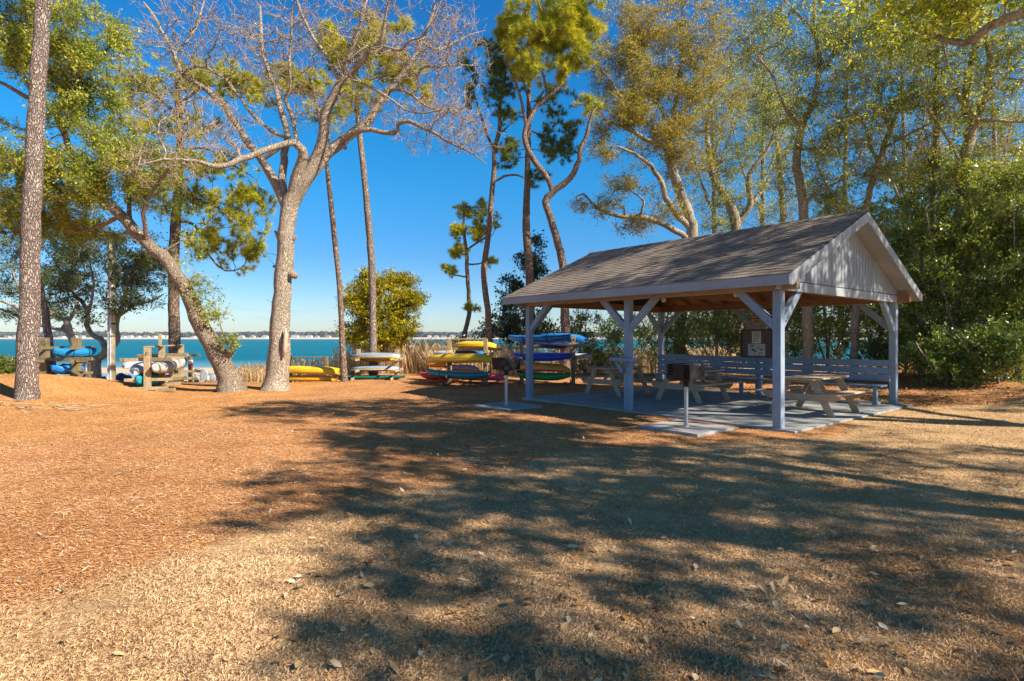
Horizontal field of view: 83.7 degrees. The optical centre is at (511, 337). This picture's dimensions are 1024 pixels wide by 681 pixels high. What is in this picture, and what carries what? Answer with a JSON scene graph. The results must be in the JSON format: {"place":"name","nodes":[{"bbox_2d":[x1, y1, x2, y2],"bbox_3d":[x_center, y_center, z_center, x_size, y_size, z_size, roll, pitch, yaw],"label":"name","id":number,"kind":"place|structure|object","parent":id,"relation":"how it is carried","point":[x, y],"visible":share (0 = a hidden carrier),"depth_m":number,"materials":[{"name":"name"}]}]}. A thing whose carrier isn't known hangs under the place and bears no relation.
{"place":"outdoors","nodes":[
{"label":"outdoors","id":0,"kind":"place"},
{"bbox_2d":[200,369,207,381],"bbox_3d":[-11.959,1.467,22.193,0.280,0.539,0.214,6,0,0],"label":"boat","id":1,"kind":"object","parent":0,"point":[203,375],"visible":0.96,"depth_m":22.10,"materials":[{"name":"white paint"}]},
{"bbox_2d":[0,339,873,378],"bbox_3d":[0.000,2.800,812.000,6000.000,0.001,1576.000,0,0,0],"label":"water","id":2,"kind":"structure","parent":0,"point":[253,351],"depth_m":151.65,"materials":[{"name":"liquid"}]},
{"bbox_2d":[0,337,885,338],"bbox_3d":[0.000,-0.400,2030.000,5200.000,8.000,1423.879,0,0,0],"label":"shore","id":3,"kind":"structure","parent":0,"point":[294,338],"depth_m":1351.75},
{"bbox_2d":[0,330,887,336],"bbox_3d":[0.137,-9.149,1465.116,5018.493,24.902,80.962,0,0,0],"label":"woods","id":4,"kind":"object","parent":3,"relation":"on","point":[245,334],"visible":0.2,"depth_m":1442.00,"materials":[{"name":"green plant"}]},
{"bbox_2d":[0,362,1023,680],"bbox_3d":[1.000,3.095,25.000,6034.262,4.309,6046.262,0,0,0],"label":"ground","id":5,"kind":"structure","parent":0,"point":[68,392],"depth_m":6.24,"materials":[{"name":"soil"}]},
{"bbox_2d":[0,354,14,374],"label":"evergreen shrub","id":6,"kind":"object","parent":5,"relation":"on","point":[7,365],"visible":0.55,"depth_m":17.05,"materials":[{"name":"green plant"}]},
{"bbox_2d":[13,0,50,399],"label":"pine tree","id":7,"kind":"object","parent":5,"relation":"on","point":[26,384],"visible":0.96,"depth_m":13.48,"materials":[{"name":"brown plant"}]},
{"bbox_2d":[0,143,73,374],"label":"pine tree","id":8,"kind":"object","parent":5,"relation":"on","point":[46,326],"visible":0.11,"depth_m":18.56,"materials":[{"name":"green plant"}]},
{"bbox_2d":[0,227,103,376],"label":"shore oak","id":9,"kind":"object","parent":5,"relation":"on","point":[57,315],"visible":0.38,"depth_m":24.74,"materials":[{"name":"green plant"}]},
{"bbox_2d":[39,338,94,376],"bbox_3d":[-14.149,0.705,18.055,1.573,1.420,2.954,0,0,-35],"label":"boat rack","id":10,"kind":"object","parent":5,"relation":"on","point":[45,359],"visible":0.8,"depth_m":17.46,"materials":[{"name":"brown wood"}]},
{"bbox_2d":[50,363,83,373],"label":"kayak","id":11,"kind":"object","parent":10,"relation":"on","point":[63,368],"visible":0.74,"depth_m":17.46,"materials":[{"name":"blue plastic"}]},
{"bbox_2d":[52,346,96,357],"bbox_3d":[-13.534,0.453,17.702,0.626,0.388,1.264,0,-1,18],"label":"kayak","id":12,"kind":"object","parent":10,"relation":"on","point":[62,352],"visible":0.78,"depth_m":17.40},
{"bbox_2d":[41,219,181,378],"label":"shore oak","id":13,"kind":"object","parent":5,"relation":"on","point":[128,273],"visible":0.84,"depth_m":20.95,"materials":[{"name":"green plant"}]},
{"bbox_2d":[107,233,115,379],"bbox_3d":[-14.562,-0.916,20.787,0.284,5.751,0.310,0,0,0],"label":"utility pole","id":14,"kind":"object","parent":5,"relation":"on","point":[111,346],"visible":0.59,"depth_m":20.70,"materials":[{"name":"white wood"}]},
{"bbox_2d":[0,0,247,392],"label":"live oak","id":15,"kind":"object","parent":5,"relation":"on","point":[75,94],"visible":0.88,"depth_m":15.92,"materials":[{"name":"green plant"}]},
{"bbox_2d":[116,373,131,380],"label":"kayak","id":16,"kind":"object","parent":5,"relation":"on","point":[121,376],"visible":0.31,"depth_m":21.52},
{"bbox_2d":[119,334,200,391],"bbox_3d":[-11.376,0.799,18.744,1.603,1.860,4.842,0,0,-19],"label":"boat rack","id":17,"kind":"object","parent":5,"relation":"on","point":[147,357],"visible":0.85,"depth_m":17.02,"materials":[{"name":"brown wood"}]},
{"bbox_2d":[121,361,142,368],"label":"kayak","id":18,"kind":"object","parent":17,"relation":"on","point":[127,365],"visible":0.41,"depth_m":19.65,"materials":[{"name":"white plastic"}]},
{"bbox_2d":[129,361,154,374],"bbox_3d":[-11.597,0.913,18.099,0.694,0.323,3.065,0,0,-24],"label":"canoe","id":19,"kind":"object","parent":17,"relation":"on","point":[136,368],"visible":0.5,"depth_m":16.93,"materials":[{"name":"white plastic"}]},
{"bbox_2d":[134,372,158,386],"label":"kayak","id":20,"kind":"object","parent":17,"relation":"on","point":[139,380],"visible":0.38,"depth_m":16.93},
{"bbox_2d":[151,356,186,372],"bbox_3d":[-11.110,0.867,18.593,0.664,0.432,4.247,0,2,-20],"label":"canoe","id":21,"kind":"object","parent":17,"relation":"on","point":[166,366],"visible":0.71,"depth_m":17.51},
{"bbox_2d":[94,53,278,381],"bbox_3d":[-12.651,-4.687,22.293,7.310,13.311,3.464,0,0,0],"label":"pine tree","id":22,"kind":"object","parent":5,"relation":"on","point":[252,249],"visible":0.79,"depth_m":22.31,"materials":[{"name":"green plant"}]},
{"bbox_2d":[188,357,192,381],"bbox_3d":[-12.031,1.310,21.400,0.165,1.300,0.165,0,0,0],"label":"wooden piling","id":23,"kind":"object","parent":5,"relation":"on","point":[190,363],"visible":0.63,"depth_m":21.34,"materials":[{"name":"brown wood"}]},
{"bbox_2d":[96,0,507,390],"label":"oak tree","id":24,"kind":"object","parent":5,"relation":"on","point":[307,169],"visible":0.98,"depth_m":17.39,"materials":[{"name":"brown plant"}]},
{"bbox_2d":[259,57,351,381],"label":"pine tree","id":25,"kind":"object","parent":5,"relation":"on","point":[342,347],"visible":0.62,"depth_m":20.73,"materials":[{"name":"brown plant"}]},
{"bbox_2d":[289,356,333,382],"bbox_3d":[-7.818,1.278,21.900,1.561,1.141,1.400,0,0,0],"label":"boat rack","id":26,"kind":"object","parent":5,"relation":"on","point":[326,361],"visible":0.3,"depth_m":21.94,"materials":[{"name":"brown wood"}]},
{"bbox_2d":[289,375,337,380],"bbox_3d":[-7.770,1.517,21.550,2.620,0.222,0.700,0,0,11],"label":"canoe","id":27,"kind":"object","parent":26,"relation":"on","point":[310,378],"visible":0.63,"depth_m":21.23,"materials":[{"name":"orange plastic"}]},
{"bbox_2d":[289,366,340,374],"bbox_3d":[-7.677,1.202,21.500,2.744,0.303,0.734,0,0,13],"label":"canoe","id":28,"kind":"object","parent":26,"relation":"on","point":[312,370],"visible":0.75,"depth_m":21.16,"materials":[{"name":"yellow plastic"}]},
{"bbox_2d":[338,375,404,379],"bbox_3d":[-5.362,1.511,21.900,2.568,0.193,0.694,0,0,0],"label":"canoe","id":29,"kind":"object","parent":5,"relation":"on","point":[373,377],"visible":0.87,"depth_m":21.65,"materials":[{"name":"plastic"}]},
{"bbox_2d":[310,7,433,374],"bbox_3d":[-5.470,-5.538,22.362,5.078,14.608,2.364,0,0,0],"label":"pine tree","id":30,"kind":"object","parent":5,"relation":"on","point":[371,262],"visible":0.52,"depth_m":22.27,"materials":[{"name":"green plant"}]},
{"bbox_2d":[350,349,402,380],"bbox_3d":[-5.170,1.110,22.000,1.682,1.360,1.800,0,0,-2],"label":"boat rack","id":31,"kind":"object","parent":5,"relation":"on","point":[358,363],"visible":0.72,"depth_m":21.91,"materials":[{"name":"brown wood"}]},
{"bbox_2d":[351,358,394,361],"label":"kayak","id":32,"kind":"object","parent":31,"relation":"on","point":[378,360],"visible":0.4,"depth_m":22.27,"materials":[{"name":"yellow plastic"}]},
{"bbox_2d":[350,365,399,370],"bbox_3d":[-5.249,1.164,21.950,1.952,0.222,0.732,0,0,3],"label":"canoe","id":33,"kind":"object","parent":31,"relation":"on","point":[376,368],"visible":0.91,"depth_m":21.69,"materials":[{"name":"white plastic"}]},
{"bbox_2d":[352,353,401,358],"bbox_3d":[-5.180,0.682,21.950,1.932,0.242,0.752,0,0,3],"label":"canoe","id":34,"kind":"object","parent":31,"relation":"on","point":[377,355],"visible":0.97,"depth_m":21.69,"materials":[{"name":"white plastic"}]},
{"bbox_2d":[333,264,431,373],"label":"cedar tree","id":35,"kind":"object","parent":5,"relation":"on","point":[398,319],"visible":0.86,"depth_m":24.98,"materials":[{"name":"plant"}]},
{"bbox_2d":[0,381,906,606],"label":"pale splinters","id":36,"kind":"object","parent":5,"relation":"on","point":[227,498],"visible":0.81,"depth_m":5.95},
{"bbox_2d":[441,331,482,363],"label":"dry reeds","id":37,"kind":"object","parent":5,"relation":"on","point":[454,341],"visible":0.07,"depth_m":26.27,"materials":[{"name":"brown plant"}]},
{"bbox_2d":[431,339,502,385],"bbox_3d":[-1.665,0.925,20.085,2.643,1.801,2.050,0,0,6],"label":"boat rack","id":38,"kind":"object","parent":5,"relation":"on","point":[449,348],"visible":0.72,"depth_m":20.00,"materials":[{"name":"brown wood"}]},
{"bbox_2d":[419,372,459,380],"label":"kayak","id":39,"kind":"object","parent":38,"relation":"on","point":[426,375],"visible":0.32,"depth_m":20.50,"materials":[{"name":"red plastic"}]},
{"bbox_2d":[426,363,454,367],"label":"kayak","id":40,"kind":"object","parent":38,"relation":"on","point":[438,365],"visible":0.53,"depth_m":21.27,"materials":[{"name":"orange plastic"}]},
{"bbox_2d":[426,368,488,378],"bbox_3d":[-1.909,1.215,19.449,2.850,0.377,0.654,0,0,37],"label":"kayak","id":41,"kind":"object","parent":38,"relation":"on","point":[440,373],"visible":1,"depth_m":19.10,"materials":[{"name":"teal plastic"}]},
{"bbox_2d":[427,354,491,362],"bbox_3d":[-1.824,0.695,19.402,2.723,0.323,0.734,-2,-1,31],"label":"canoe","id":42,"kind":"object","parent":38,"relation":"on","point":[461,358],"visible":1,"depth_m":19.00,"materials":[{"name":"yellow plastic"}]},
{"bbox_2d":[452,364,478,369],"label":"kayak","id":43,"kind":"object","parent":38,"relation":"on","point":[464,367],"visible":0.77,"depth_m":20.82,"materials":[{"name":"plastic"}]},
{"bbox_2d":[454,350,477,353],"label":"kayak","id":44,"kind":"object","parent":38,"relation":"on","point":[466,352],"visible":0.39,"depth_m":20.72,"materials":[{"name":"purple plastic"}]},
{"bbox_2d":[453,341,497,347],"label":"kayak","id":45,"kind":"object","parent":38,"relation":"on","point":[471,344],"visible":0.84,"depth_m":20.29,"materials":[{"name":"yellow plastic"}]},
{"bbox_2d":[461,373,504,380],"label":"kayak","id":46,"kind":"object","parent":38,"relation":"on","point":[494,376],"visible":0.63,"depth_m":19.79,"materials":[{"name":"pink plastic"}]},
{"bbox_2d":[440,196,502,341],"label":"pine tree","id":47,"kind":"object","parent":5,"relation":"on","point":[477,230],"visible":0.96,"depth_m":26.91,"materials":[{"name":"green plant"}]},
{"bbox_2d":[234,337,740,381],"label":"dry reeds","id":48,"kind":"object","parent":5,"relation":"on","point":[414,361],"visible":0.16,"depth_m":25.64,"materials":[{"name":"plant"}]},
{"bbox_2d":[454,36,524,369],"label":"pine tree","id":49,"kind":"object","parent":5,"relation":"on","point":[498,92],"visible":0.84,"depth_m":24.40,"materials":[{"name":"green plant"}]},
{"bbox_2d":[470,357,542,410],"bbox_3d":[-0.131,1.099,13.250,1.200,1.308,1.220,0,0,-39],"label":"charcoal grill","id":50,"kind":"object","parent":5,"relation":"on","point":[505,364],"visible":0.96,"depth_m":13.16,"materials":[{"name":"metal"}]},
{"bbox_2d":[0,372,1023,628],"bbox_3d":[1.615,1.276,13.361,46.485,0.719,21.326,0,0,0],"label":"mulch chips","id":51,"kind":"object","parent":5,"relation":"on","point":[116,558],"visible":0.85,"depth_m":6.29,"materials":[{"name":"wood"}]},
{"bbox_2d":[0,373,1023,680],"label":"fallen leaves","id":52,"kind":"object","parent":5,"relation":"on","point":[600,651],"depth_m":3.44,"materials":[{"name":"plant"}]},
{"bbox_2d":[471,230,559,352],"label":"evergreen tree","id":53,"kind":"object","parent":5,"relation":"on","point":[510,323],"visible":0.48,"depth_m":28.71,"materials":[{"name":"green plant"}]},
{"bbox_2d":[483,45,582,371],"bbox_3d":[0.965,-6.100,26.046,4.759,15.833,2.817,0,0,0],"label":"pine tree","id":54,"kind":"object","parent":5,"relation":"on","point":[562,145],"visible":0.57,"depth_m":25.86,"materials":[{"name":"green plant"}]},
{"bbox_2d":[486,0,607,377],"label":"pine tree","id":55,"kind":"object","parent":5,"relation":"on","point":[558,33],"visible":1,"depth_m":22.73,"materials":[{"name":"green plant"}]},
{"bbox_2d":[512,335,592,385],"bbox_3d":[1.371,0.858,20.087,2.834,1.900,2.100,0,0,5],"label":"boat rack","id":56,"kind":"object","parent":5,"relation":"on","point":[522,346],"visible":0.73,"depth_m":19.85,"materials":[{"name":"brown wood"}]},
{"bbox_2d":[508,333,570,342],"bbox_3d":[0.895,0.005,19.500,2.479,0.366,0.694,0,0,34],"label":"kayak","id":57,"kind":"object","parent":56,"relation":"on","point":[546,338],"visible":0.87,"depth_m":19.10,"materials":[{"name":"blue plastic"}]},
{"bbox_2d":[512,353,572,360],"bbox_3d":[1.009,0.653,19.501,2.429,0.283,0.654,-1,-1,35],"label":"kayak","id":58,"kind":"object","parent":56,"relation":"on","point":[549,356],"visible":0.86,"depth_m":19.08,"materials":[{"name":"plastic"}]},
{"bbox_2d":[515,363,569,372],"bbox_3d":[1.026,1.021,19.501,2.166,0.324,0.694,-1,0,34],"label":"kayak","id":59,"kind":"object","parent":56,"relation":"on","point":[545,367],"visible":0.85,"depth_m":19.10,"materials":[{"name":"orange plastic"}]},
{"bbox_2d":[515,371,570,380],"bbox_3d":[1.035,1.295,19.501,2.180,0.306,0.694,-1,0,33],"label":"kayak","id":60,"kind":"object","parent":56,"relation":"on","point":[544,376],"visible":0.88,"depth_m":19.12,"materials":[{"name":"green plastic"}]},
{"bbox_2d":[538,343,571,348],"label":"kayak","id":61,"kind":"object","parent":56,"relation":"on","point":[554,345],"visible":0.88,"depth_m":19.85,"materials":[{"name":"blue plastic"}]},
{"bbox_2d":[533,352,591,359],"bbox_3d":[1.779,0.662,20.649,2.411,0.263,0.654,1,0,33],"label":"kayak","id":62,"kind":"object","parent":56,"relation":"on","point":[579,356],"visible":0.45,"depth_m":20.05,"materials":[{"name":"white plastic"}]},
{"bbox_2d":[541,333,587,342],"bbox_3d":[1.742,-0.008,20.748,2.332,0.323,0.714,1,1,40],"label":"kayak","id":63,"kind":"object","parent":56,"relation":"on","point":[580,338],"visible":0.4,"depth_m":20.13,"materials":[{"name":"blue plastic"}]},
{"bbox_2d":[546,309,623,374],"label":"evergreen shrub","id":64,"kind":"object","parent":5,"relation":"on","point":[599,356],"visible":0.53,"depth_m":24.79,"materials":[{"name":"green plant"}]},
{"bbox_2d":[592,313,657,372],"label":"evergreen shrub","id":65,"kind":"object","parent":5,"relation":"on","point":[610,321],"visible":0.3,"depth_m":26.79,"materials":[{"name":"green plant"}]},
{"bbox_2d":[565,0,764,354],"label":"oak tree","id":66,"kind":"object","parent":5,"relation":"on","point":[633,43],"visible":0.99,"depth_m":24.75,"materials":[{"name":"green plant"}]},
{"bbox_2d":[633,312,703,371],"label":"evergreen shrub","id":67,"kind":"object","parent":5,"relation":"on","point":[667,333],"visible":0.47,"depth_m":24.87,"materials":[{"name":"green plant"}]},
{"bbox_2d":[637,363,735,436],"bbox_3d":[3.074,1.096,10.100,1.200,1.308,1.220,0,0,-39],"label":"charcoal grill","id":68,"kind":"object","parent":5,"relation":"on","point":[685,373],"visible":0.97,"depth_m":9.99,"materials":[{"name":"metal"}]},
{"bbox_2d":[647,311,750,367],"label":"evergreen shrub","id":69,"kind":"object","parent":5,"relation":"on","point":[693,331],"visible":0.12,"depth_m":29.51,"materials":[{"name":"green plant"}]},
{"bbox_2d":[664,309,750,373],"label":"evergreen shrub","id":70,"kind":"object","parent":5,"relation":"on","point":[720,328],"visible":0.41,"depth_m":23.79,"materials":[{"name":"green plant"}]},
{"bbox_2d":[522,386,912,432],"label":"concrete slab","id":71,"kind":"structure","parent":5,"relation":"on","point":[750,409],"depth_m":12.87,"materials":[{"name":"concrete"}]},
{"bbox_2d":[574,366,660,396],"bbox_3d":[2.965,1.202,16.094,1.800,0.783,1.634,0,0,-39],"label":"picnic table","id":72,"kind":"object","parent":71,"relation":"on","point":[616,381],"visible":0.79,"depth_m":15.88,"materials":[{"name":"brown wood"}]},
{"bbox_2d":[644,369,740,403],"bbox_3d":[4.565,1.202,14.458,1.800,0.783,1.634,0,0,-39],"label":"picnic table","id":73,"kind":"object","parent":71,"relation":"on","point":[695,387],"visible":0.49,"depth_m":14.32,"materials":[{"name":"brown wood"}]},
{"bbox_2d":[502,210,921,428],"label":"picnic pavilion","id":74,"kind":"structure","parent":71,"relation":"on","point":[783,270],"depth_m":12.48,"materials":[{"name":"grey paint"}]},
{"bbox_2d":[741,329,771,357],"bbox_3d":[6.845,0.150,16.004,0.057,0.780,0.920,0,0,-39],"label":"notice board","id":75,"kind":"object","parent":74,"relation":"attached to","point":[756,342],"visible":0.95,"depth_m":16.00,"materials":[{"name":"brown"}]},
{"bbox_2d":[751,310,762,324],"bbox_3d":[6.864,-0.595,16.020,0.024,0.470,0.340,0,0,-39],"label":"rules sign","id":76,"kind":"object","parent":74,"relation":"attached to","point":[756,319],"visible":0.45,"depth_m":16.05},
{"bbox_2d":[755,374,872,417],"bbox_3d":[6.378,1.202,12.090,1.800,0.783,1.634,0,0,-39],"label":"picnic table","id":77,"kind":"object","parent":71,"relation":"on","point":[818,392],"visible":0.88,"depth_m":11.85,"materials":[{"name":"brown wood"}]},
{"bbox_2d":[662,71,782,347],"bbox_3d":[11.212,-6.178,30.989,6.841,17.112,4.220,0,0,0],"label":"oak tree","id":78,"kind":"object","parent":5,"relation":"on","point":[713,145],"visible":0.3,"depth_m":30.90,"materials":[{"name":"green plant"}]},
{"bbox_2d":[681,40,821,350],"bbox_3d":[11.553,-6.380,27.982,7.220,16.663,3.995,0,0,0],"label":"oak tree","id":79,"kind":"object","parent":5,"relation":"on","point":[735,217],"visible":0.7,"depth_m":27.81,"materials":[{"name":"green plant"}]},
{"bbox_2d":[706,36,819,323],"bbox_3d":[14.335,-7.543,32.961,7.140,19.680,4.249,0,0,0],"label":"oak tree","id":80,"kind":"object","parent":5,"relation":"on","point":[763,193],"visible":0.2,"depth_m":32.91,"materials":[{"name":"green plant"}]},
{"bbox_2d":[709,308,831,364],"bbox_3d":[13.785,-0.638,31.039,6.924,5.531,5.001,0,0,0],"label":"evergreen shrub","id":81,"kind":"object","parent":5,"relation":"on","point":[793,332],"visible":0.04,"depth_m":30.29,"materials":[{"name":"green plant"}]},
{"bbox_2d":[733,57,808,363],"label":"oak tree","id":82,"kind":"object","parent":5,"relation":"on","point":[782,219],"visible":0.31,"depth_m":28.89,"materials":[{"name":"green plant"}]},
{"bbox_2d":[729,306,812,376],"bbox_3d":[10.644,-1.410,23.370,3.675,6.364,3.103,0,0,0],"label":"evergreen shrub","id":83,"kind":"object","parent":5,"relation":"on","point":[791,335],"visible":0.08,"depth_m":22.91,"materials":[{"name":"green plant"}]},
{"bbox_2d":[715,0,910,371],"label":"oak tree","id":84,"kind":"object","parent":5,"relation":"on","point":[828,38],"visible":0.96,"depth_m":20.05,"materials":[{"name":"green plant"}]},
{"bbox_2d":[785,209,877,372],"bbox_3d":[12.529,-1.797,22.484,3.929,6.862,3.041,0,0,0],"label":"evergreen shrub","id":85,"kind":"object","parent":5,"relation":"on","point":[828,321],"visible":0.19,"depth_m":22.26,"materials":[{"name":"green plant"}]},
{"bbox_2d":[785,37,898,358],"bbox_3d":[16.561,-7.270,28.986,6.133,17.590,4.495,0,0,0],"label":"oak tree","id":86,"kind":"object","parent":5,"relation":"on","point":[844,183],"visible":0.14,"depth_m":28.93,"materials":[{"name":"green plant"}]},
{"bbox_2d":[789,180,895,357],"bbox_3d":[17.261,-3.250,29.888,8.390,9.740,4.795,0,0,0],"label":"evergreen shrub","id":87,"kind":"object","parent":5,"relation":"on","point":[862,331],"visible":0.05,"depth_m":29.68,"materials":[{"name":"green plant"}]},
{"bbox_2d":[706,365,1023,407],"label":"leaf litter","id":88,"kind":"object","parent":5,"relation":"on","point":[936,399],"visible":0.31,"depth_m":15.84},
{"bbox_2d":[831,200,934,373],"bbox_3d":[13.517,-1.799,21.024,4.009,6.630,2.996,0,0,0],"label":"evergreen shrub","id":89,"kind":"object","parent":5,"relation":"on","point":[880,215],"visible":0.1,"depth_m":20.81,"materials":[{"name":"green plant"}]},
{"bbox_2d":[861,326,935,373],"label":"evergreen shrub","id":90,"kind":"object","parent":5,"relation":"on","point":[882,349],"visible":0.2,"depth_m":20.51,"materials":[{"name":"green plant"}]},
{"bbox_2d":[818,1,982,380],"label":"oak tree","id":91,"kind":"object","parent":5,"relation":"on","point":[873,175],"visible":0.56,"depth_m":19.97,"materials":[{"name":"green plant"}]},
{"bbox_2d":[850,37,973,322],"bbox_3d":[18.597,-7.302,26.939,5.835,17.034,4.331,0,0,0],"label":"oak tree","id":92,"kind":"object","parent":5,"relation":"on","point":[903,184],"visible":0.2,"depth_m":26.93,"materials":[{"name":"green plant"}]},
{"bbox_2d":[818,0,1023,76],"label":"oak tree","id":93,"kind":"object","parent":5,"relation":"on","point":[959,12],"visible":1,"depth_m":13.68,"materials":[{"name":"green plant"}]},
{"bbox_2d":[859,173,983,376],"bbox_3d":[13.944,-2.082,19.554,4.014,7.100,2.953,0,0,0],"label":"evergreen shrub","id":94,"kind":"object","parent":5,"relation":"on","point":[911,234],"visible":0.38,"depth_m":19.30,"materials":[{"name":"green plant"}]},
{"bbox_2d":[846,141,1008,339],"bbox_3d":[19.683,-4.243,28.050,8.126,11.087,4.643,0,0,0],"label":"evergreen shrub","id":95,"kind":"object","parent":5,"relation":"on","point":[910,187],"visible":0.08,"depth_m":27.68,"materials":[{"name":"green plant"}]},
{"bbox_2d":[872,0,985,372],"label":"oak tree","id":96,"kind":"object","parent":5,"relation":"on","point":[932,216],"visible":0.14,"depth_m":19.93,"materials":[{"name":"green plant"}]},
{"bbox_2d":[883,319,1003,387],"bbox_3d":[13.075,0.532,17.241,2.985,2.154,2.703,0,0,0],"label":"evergreen shrub","id":97,"kind":"object","parent":5,"relation":"on","point":[926,353],"visible":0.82,"depth_m":16.89,"materials":[{"name":"green plant"}]},
{"bbox_2d":[867,0,1023,331],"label":"oak tree","id":98,"kind":"object","parent":5,"relation":"on","point":[963,153],"visible":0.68,"depth_m":18.55,"materials":[{"name":"green plant"}]},
{"bbox_2d":[887,37,1022,218],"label":"oak tree","id":99,"kind":"object","parent":5,"relation":"on","point":[939,142],"visible":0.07,"depth_m":28.93,"materials":[{"name":"green plant"}]},
{"bbox_2d":[899,152,1023,374],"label":"evergreen shrub","id":100,"kind":"object","parent":5,"relation":"on","point":[950,231],"visible":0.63,"depth_m":18.05,"materials":[{"name":"green plant"}]},
{"bbox_2d":[901,114,1023,335],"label":"evergreen shrub","id":101,"kind":"object","parent":5,"relation":"on","point":[981,136],"visible":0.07,"depth_m":25.96,"materials":[{"name":"green plant"}]},
{"bbox_2d":[927,307,1023,384],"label":"evergreen shrub","id":102,"kind":"object","parent":5,"relation":"on","point":[1010,356],"visible":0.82,"depth_m":16.12,"materials":[{"name":"green plant"}]},
{"bbox_2d":[939,50,1023,274],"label":"oak tree","id":103,"kind":"object","parent":5,"relation":"on","point":[1004,145],"visible":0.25,"depth_m":23.94,"materials":[{"name":"green plant"}]},
{"bbox_2d":[951,154,1023,373],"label":"evergreen shrub","id":104,"kind":"object","parent":5,"relation":"on","point":[1016,224],"visible":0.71,"depth_m":17.61,"materials":[{"name":"green plant"}]},
{"bbox_2d":[996,220,1023,330],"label":"evergreen shrub","id":105,"kind":"object","parent":5,"relation":"on","point":[1019,283],"visible":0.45,"depth_m":17.35,"materials":[{"name":"green plant"}]},
{"bbox_2d":[0,374,1023,680],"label":"dry grass","id":106,"kind":"structure","parent":0,"point":[170,666],"depth_m":3.57,"materials":[{"name":"plant"}]},
{"bbox_2d":[0,0,1023,334],"label":"sky","id":107,"kind":"structure","parent":0,"point":[411,201],"materials":[{"name":"blue"}]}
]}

